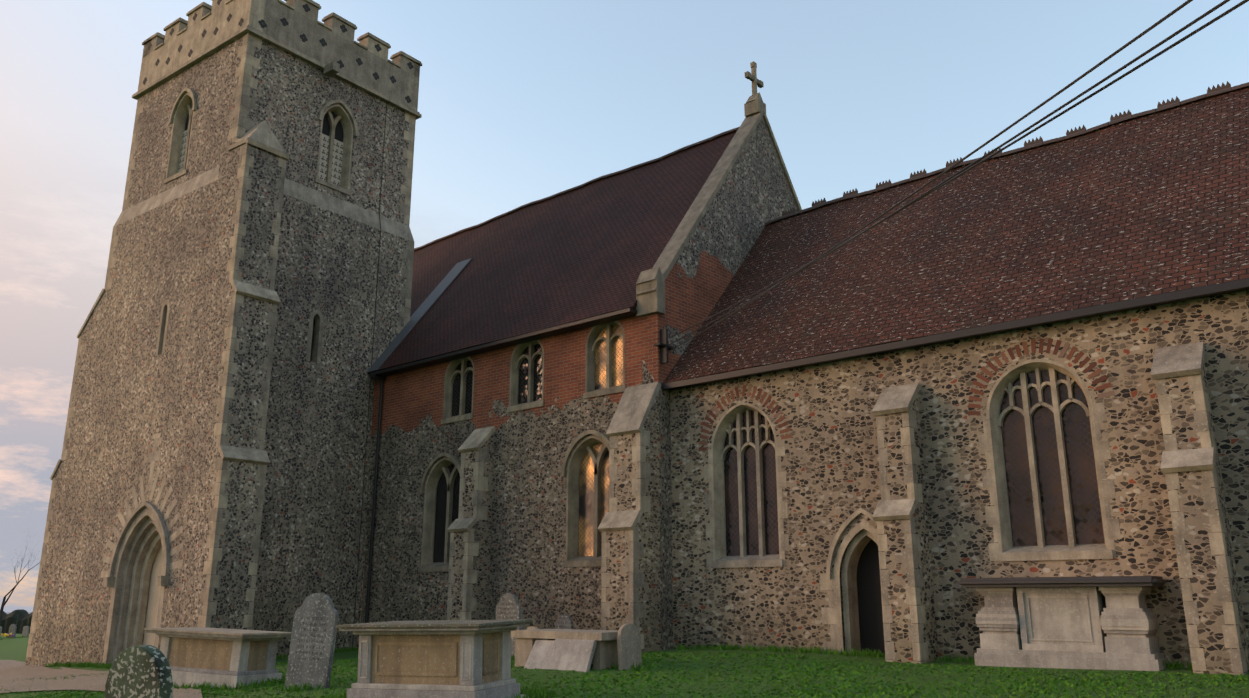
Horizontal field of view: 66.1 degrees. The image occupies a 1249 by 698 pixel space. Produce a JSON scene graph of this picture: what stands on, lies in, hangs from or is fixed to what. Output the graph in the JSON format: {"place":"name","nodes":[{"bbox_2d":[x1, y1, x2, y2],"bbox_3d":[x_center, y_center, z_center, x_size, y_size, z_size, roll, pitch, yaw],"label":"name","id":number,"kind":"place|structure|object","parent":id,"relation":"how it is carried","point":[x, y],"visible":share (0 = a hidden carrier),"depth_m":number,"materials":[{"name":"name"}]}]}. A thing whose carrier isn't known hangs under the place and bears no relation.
{"place":"outdoors","nodes":[
{"label":"outdoors","id":0,"kind":"place"},
{"bbox_2d":[0,660,201,697],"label":"gravel path","id":1,"kind":"structure","parent":0,"point":[12,670],"depth_m":19.46,"materials":[{"name":"beige gravel"}]},
{"bbox_2d":[25,142,283,665],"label":"tower buttresses","id":2,"kind":"structure","parent":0,"point":[253,331],"depth_m":23.71,"materials":[{"name":"grey stone"}]},
{"bbox_2d":[51,35,414,665],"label":"tower wall","id":3,"kind":"structure","parent":0,"point":[316,433],"depth_m":26.04,"materials":[{"name":"grey stone"}]},
{"bbox_2d":[100,433,182,664],"bbox_3d":[-11.822,5.105,23.858,3.930,6.010,0.930,-12,-19,39],"label":"doorway arch","id":4,"kind":"structure","parent":3,"relation":"in","point":[145,537],"depth_m":24.16,"materials":[{"name":"beige stone"}]},
{"bbox_2d":[142,545,162,645],"bbox_3d":[-11.560,6.108,23.967,1.240,2.802,0.001,-11,-18,36],"label":"door","id":5,"kind":"structure","parent":4,"relation":"in","point":[152,606],"depth_m":24.14,"materials":[{"name":"beige wood"}]},
{"bbox_2d":[114,166,413,241],"bbox_3d":[-10.830,-3.706,29.147,6.615,0.520,6.615,-12,-19,39],"label":"string course","id":6,"kind":"object","parent":3,"relation":"attached to","point":[328,202],"visible":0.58,"depth_m":27.40,"materials":[{"name":"beige stone"}]},
{"bbox_2d":[185,112,343,360],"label":"window openings","id":7,"kind":"object","parent":3,"relation":"in","point":[339,135],"visible":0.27,"depth_m":28.20,"materials":[{"name":"black"}]},
{"bbox_2d":[132,0,421,119],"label":"battlement parapet","id":8,"kind":"structure","parent":3,"relation":"on","point":[346,49],"depth_m":28.34,"materials":[{"name":"beige stone"}]},
{"bbox_2d":[357,308,641,648],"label":"wall","id":9,"kind":"structure","parent":0,"point":[537,579],"depth_m":23.18,"materials":[{"name":"grey stone"}]},
{"bbox_2d":[368,130,736,373],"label":"roof","id":10,"kind":"structure","parent":9,"relation":"on","point":[593,248],"depth_m":26.51,"materials":[{"name":"brown tile"}]},
{"bbox_2d":[447,382,660,648],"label":"buttress quoins","id":11,"kind":"object","parent":9,"relation":"attached to","point":[633,409],"visible":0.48,"depth_m":20.24,"materials":[{"name":"beige stone"}]},
{"bbox_2d":[448,391,660,652],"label":"buttresses","id":12,"kind":"structure","parent":9,"relation":"attached to","point":[648,524],"depth_m":19.90,"materials":[{"name":"grey stone"}]},
{"bbox_2d":[419,321,625,571],"bbox_3d":[-2.562,2.513,23.257,7.080,5.528,0.390,-12,-19,39],"label":"nave window","id":13,"kind":"structure","parent":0,"point":[579,453],"depth_m":22.27,"materials":[{"name":"beige stone"}]},
{"bbox_2d":[0,612,1248,697],"bbox_3d":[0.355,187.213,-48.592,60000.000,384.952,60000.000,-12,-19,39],"label":"ground","id":14,"kind":"structure","parent":0,"point":[15,648],"depth_m":13.81,"materials":[{"name":"green plant"}]},
{"bbox_2d":[8,616,17,637],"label":"headstone","id":15,"kind":"object","parent":14,"relation":"on","point":[12,628],"visible":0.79,"depth_m":58.55,"materials":[{"name":"grey stone"}]},
{"bbox_2d":[0,609,32,633],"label":"boundary hedge","id":16,"kind":"object","parent":14,"relation":"on","point":[22,619],"visible":0.21,"depth_m":78.99,"materials":[{"name":"green plant"}]},
{"bbox_2d":[0,533,43,623],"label":"bare tree","id":17,"kind":"object","parent":14,"relation":"on","point":[4,602],"visible":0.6,"depth_m":79.33,"materials":[{"name":"brown plant"}]},
{"bbox_2d":[22,626,28,636],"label":"headstone","id":18,"kind":"object","parent":14,"relation":"on","point":[25,631],"visible":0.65,"depth_m":61.51,"materials":[{"name":"grey stone"}]},
{"bbox_2d":[105,645,172,697],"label":"headstone","id":19,"kind":"object","parent":14,"relation":"on","point":[141,671],"visible":1,"depth_m":7.49,"materials":[{"name":"grey stone"}]},
{"bbox_2d":[146,631,290,688],"bbox_3d":[-6.981,5.454,16.454,2.230,1.209,1.180,-7,-16,24],"label":"table tomb","id":20,"kind":"object","parent":14,"relation":"on","point":[236,672],"visible":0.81,"depth_m":15.95,"materials":[{"name":"stone"}]},
{"bbox_2d":[143,627,291,635],"bbox_3d":[-6.980,4.885,16.601,2.310,0.126,1.260,-7,-16,24],"label":"tomb lid slab","id":21,"kind":"object","parent":20,"relation":"attached to","point":[218,631],"visible":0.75,"depth_m":16.27,"materials":[{"name":"grey stone"}]},
{"bbox_2d":[168,637,267,670],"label":"tomb panels","id":22,"kind":"object","parent":20,"relation":"attached to","point":[201,653],"visible":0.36,"depth_m":16.16,"materials":[{"name":"beige stone"}]},
{"bbox_2d":[26,33,415,656],"bbox_3d":[-10.928,0.392,28.078,9.039,16.438,6.757,-12,-19,39],"label":"stone trim","id":23,"kind":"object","parent":14,"relation":"on","point":[261,135],"visible":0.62,"depth_m":25.40,"materials":[{"name":"beige stone"}]},
{"bbox_2d":[178,129,343,186],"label":"belfry louvres","id":24,"kind":"object","parent":23,"relation":"attached to","point":[336,163],"visible":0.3,"depth_m":27.99,"materials":[{"name":"wood"}]},
{"bbox_2d":[143,0,413,102],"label":"parapet quatrefoils","id":25,"kind":"object","parent":23,"relation":"on","point":[344,30],"visible":0.98,"depth_m":28.35,"materials":[{"name":"grey stone"}]},
{"bbox_2d":[284,593,338,689],"bbox_3d":[-4.835,4.641,14.840,0.787,1.690,0.186,-4,-15,16],"label":"tall headstone","id":26,"kind":"object","parent":14,"relation":"on","point":[313,639],"visible":1,"depth_m":14.81,"materials":[{"name":"grey stone"}]},
{"bbox_2d":[339,623,534,697],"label":"table tomb","id":27,"kind":"object","parent":14,"relation":"on","point":[471,685],"visible":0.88,"depth_m":11.97,"materials":[{"name":"stone"}]},
{"bbox_2d":[335,619,533,628],"bbox_3d":[-2.469,3.589,12.535,2.210,0.110,1.310,-7,-16,24],"label":"tomb lid","id":28,"kind":"object","parent":27,"relation":"on","point":[443,624],"visible":1,"depth_m":12.15,"materials":[{"name":"grey stone"}]},
{"bbox_2d":[371,632,500,684],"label":"tomb panels","id":29,"kind":"object","parent":27,"relation":"attached to","point":[418,659],"visible":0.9,"depth_m":12.08,"materials":[{"name":"beige stone"}]},
{"bbox_2d":[496,593,521,657],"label":"headstone","id":30,"kind":"structure","parent":14,"relation":"on","point":[508,606],"depth_m":18.92,"materials":[{"name":"grey stone"}]},
{"bbox_2d":[524,639,596,671],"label":"fallen tomb panels","id":31,"kind":"object","parent":14,"relation":"on","point":[569,654],"visible":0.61,"depth_m":15.69,"materials":[{"name":"grey stone"}]},
{"bbox_2d":[511,629,617,669],"bbox_3d":[-0.864,5.202,16.352,2.090,0.780,1.115,-12,-19,39],"label":"table tomb","id":32,"kind":"object","parent":14,"relation":"on","point":[605,655],"visible":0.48,"depth_m":15.93,"materials":[{"name":"stone"}]},
{"bbox_2d":[556,614,573,628],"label":"headstone","id":33,"kind":"structure","parent":14,"relation":"on","point":[564,621],"depth_m":19.64,"materials":[{"name":"grey stone"}]},
{"bbox_2d":[617,624,641,669],"bbox_3d":[0.083,4.942,15.520,0.420,0.972,0.166,12,-18,-38],"label":"headstone","id":34,"kind":"object","parent":14,"relation":"on","point":[629,644],"visible":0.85,"depth_m":15.50,"materials":[{"name":"stone"}]},
{"bbox_2d":[974,586,1167,670],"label":"tomb wall","id":35,"kind":"structure","parent":14,"relation":"on","point":[1103,627],"depth_m":14.31,"materials":[{"name":"stone"}]},
{"bbox_3d":[-2.414,5.698,29.028,16.150,9.450,8.300,-12,-19,39],"label":"nave","id":36,"kind":"object","parent":14,"relation":"on","visible":0},
{"bbox_2d":[367,258,471,372],"bbox_3d":[-6.210,-1.090,29.117,0.720,4.258,3.300,-12,-19,39],"label":"lead flashing","id":37,"kind":"object","parent":36,"relation":"attached to","point":[418,314],"visible":0.79,"depth_m":29.14,"materials":[{"name":"grey metal"}]},
{"bbox_2d":[365,308,636,622],"bbox_3d":[-3.438,3.857,23.262,9.710,8.128,0.380,-12,-19,39],"label":"gutter and downpipe","id":38,"kind":"object","parent":36,"relation":"attached to","point":[381,375],"visible":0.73,"depth_m":24.81,"materials":[{"name":"black metal"}]},
{"bbox_2d":[414,127,738,249],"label":"roof ridge","id":39,"kind":"structure","parent":36,"relation":"on","point":[659,158],"depth_m":29.99,"materials":[{"name":"tile"}]},
{"bbox_2d":[636,61,801,316],"bbox_3d":[3.572,-3.899,25.546,0.600,8.300,9.536,-12,-19,39],"label":"gable coping and cross","id":40,"kind":"object","parent":36,"relation":"attached to","point":[650,291],"visible":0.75,"depth_m":23.32,"materials":[{"name":"stone"}]},
{"bbox_2d":[352,0,1248,647],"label":"overhead cables","id":41,"kind":"object","parent":36,"relation":"attached to","point":[664,346],"visible":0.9,"depth_m":8.59,"materials":[{"name":"black plastic"}]},
{"bbox_2d":[0,0,1248,611],"label":"sky","id":42,"kind":"structure","parent":0,"point":[521,102],"materials":[{"name":"blue"}]},
{"bbox_2d":[642,117,798,649],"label":"gable wall","id":43,"kind":"structure","parent":0,"point":[753,196],"depth_m":22.68,"materials":[{"name":"grey stone"}]},
{"bbox_2d":[670,290,1248,667],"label":"wall","id":44,"kind":"structure","parent":0,"point":[830,462],"depth_m":16.49,"materials":[{"name":"beige stone"}]},
{"bbox_2d":[724,370,1104,555],"bbox_3d":[4.770,2.203,17.544,7.150,2.928,0.001,-12,-19,39],"label":"chancel glass","id":45,"kind":"object","parent":44,"relation":"in","point":[1086,508],"visible":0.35,"depth_m":15.86,"materials":[{"name":"brown glass"}]},
{"bbox_2d":[661,278,1248,389],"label":"chancel eaves board","id":46,"kind":"object","parent":44,"relation":"attached to","point":[1161,299],"visible":1,"depth_m":16.27,"materials":[{"name":"brown wood"}]},
{"bbox_2d":[662,86,1248,383],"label":"roof","id":47,"kind":"structure","parent":44,"relation":"on","point":[1151,204],"depth_m":18.47,"materials":[{"name":"brown tile"}]},
{"bbox_2d":[765,81,1248,224],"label":"ridge tiles","id":48,"kind":"object","parent":47,"relation":"on","point":[1083,130],"visible":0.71,"depth_m":20.84,"materials":[{"name":"brown tile"}]},
{"bbox_2d":[704,342,1246,674],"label":"stone dressings","id":49,"kind":"structure","parent":44,"relation":"attached to","point":[1179,360],"depth_m":15.92,"materials":[{"name":"beige stone"}]},
{"bbox_2d":[877,363,1248,673],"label":"buttresses","id":50,"kind":"structure","parent":44,"relation":"attached to","point":[1204,591],"depth_m":13.92,"materials":[{"name":"beige stone"}]},
{"bbox_2d":[958,576,1166,587],"bbox_3d":[6.610,3.558,14.662,2.860,0.140,0.740,-12,-19,39],"label":"tomb lid","id":51,"kind":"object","parent":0,"point":[1072,581],"depth_m":14.29,"materials":[{"name":"grey stone"}]},
{"bbox_3d":[11.188,1.175,17.429,20.300,12.400,8.400,-12,-19,39],"label":"chancel","id":52,"kind":"object","parent":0,"visible":0},
{"bbox_2d":[857,539,884,654],"bbox_3d":[4.604,4.466,17.353,0.940,2.229,0.001,-12,-19,39],"label":"door","id":53,"kind":"structure","parent":52,"relation":"attached to","point":[870,606],"depth_m":17.46,"materials":[{"name":"brown wood"}]},
{"bbox_2d":[699,338,1114,450],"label":"brick window arches","id":54,"kind":"structure","parent":52,"relation":"attached to","point":[1033,350],"depth_m":16.34,"materials":[{"name":"red brick"}]}
]}

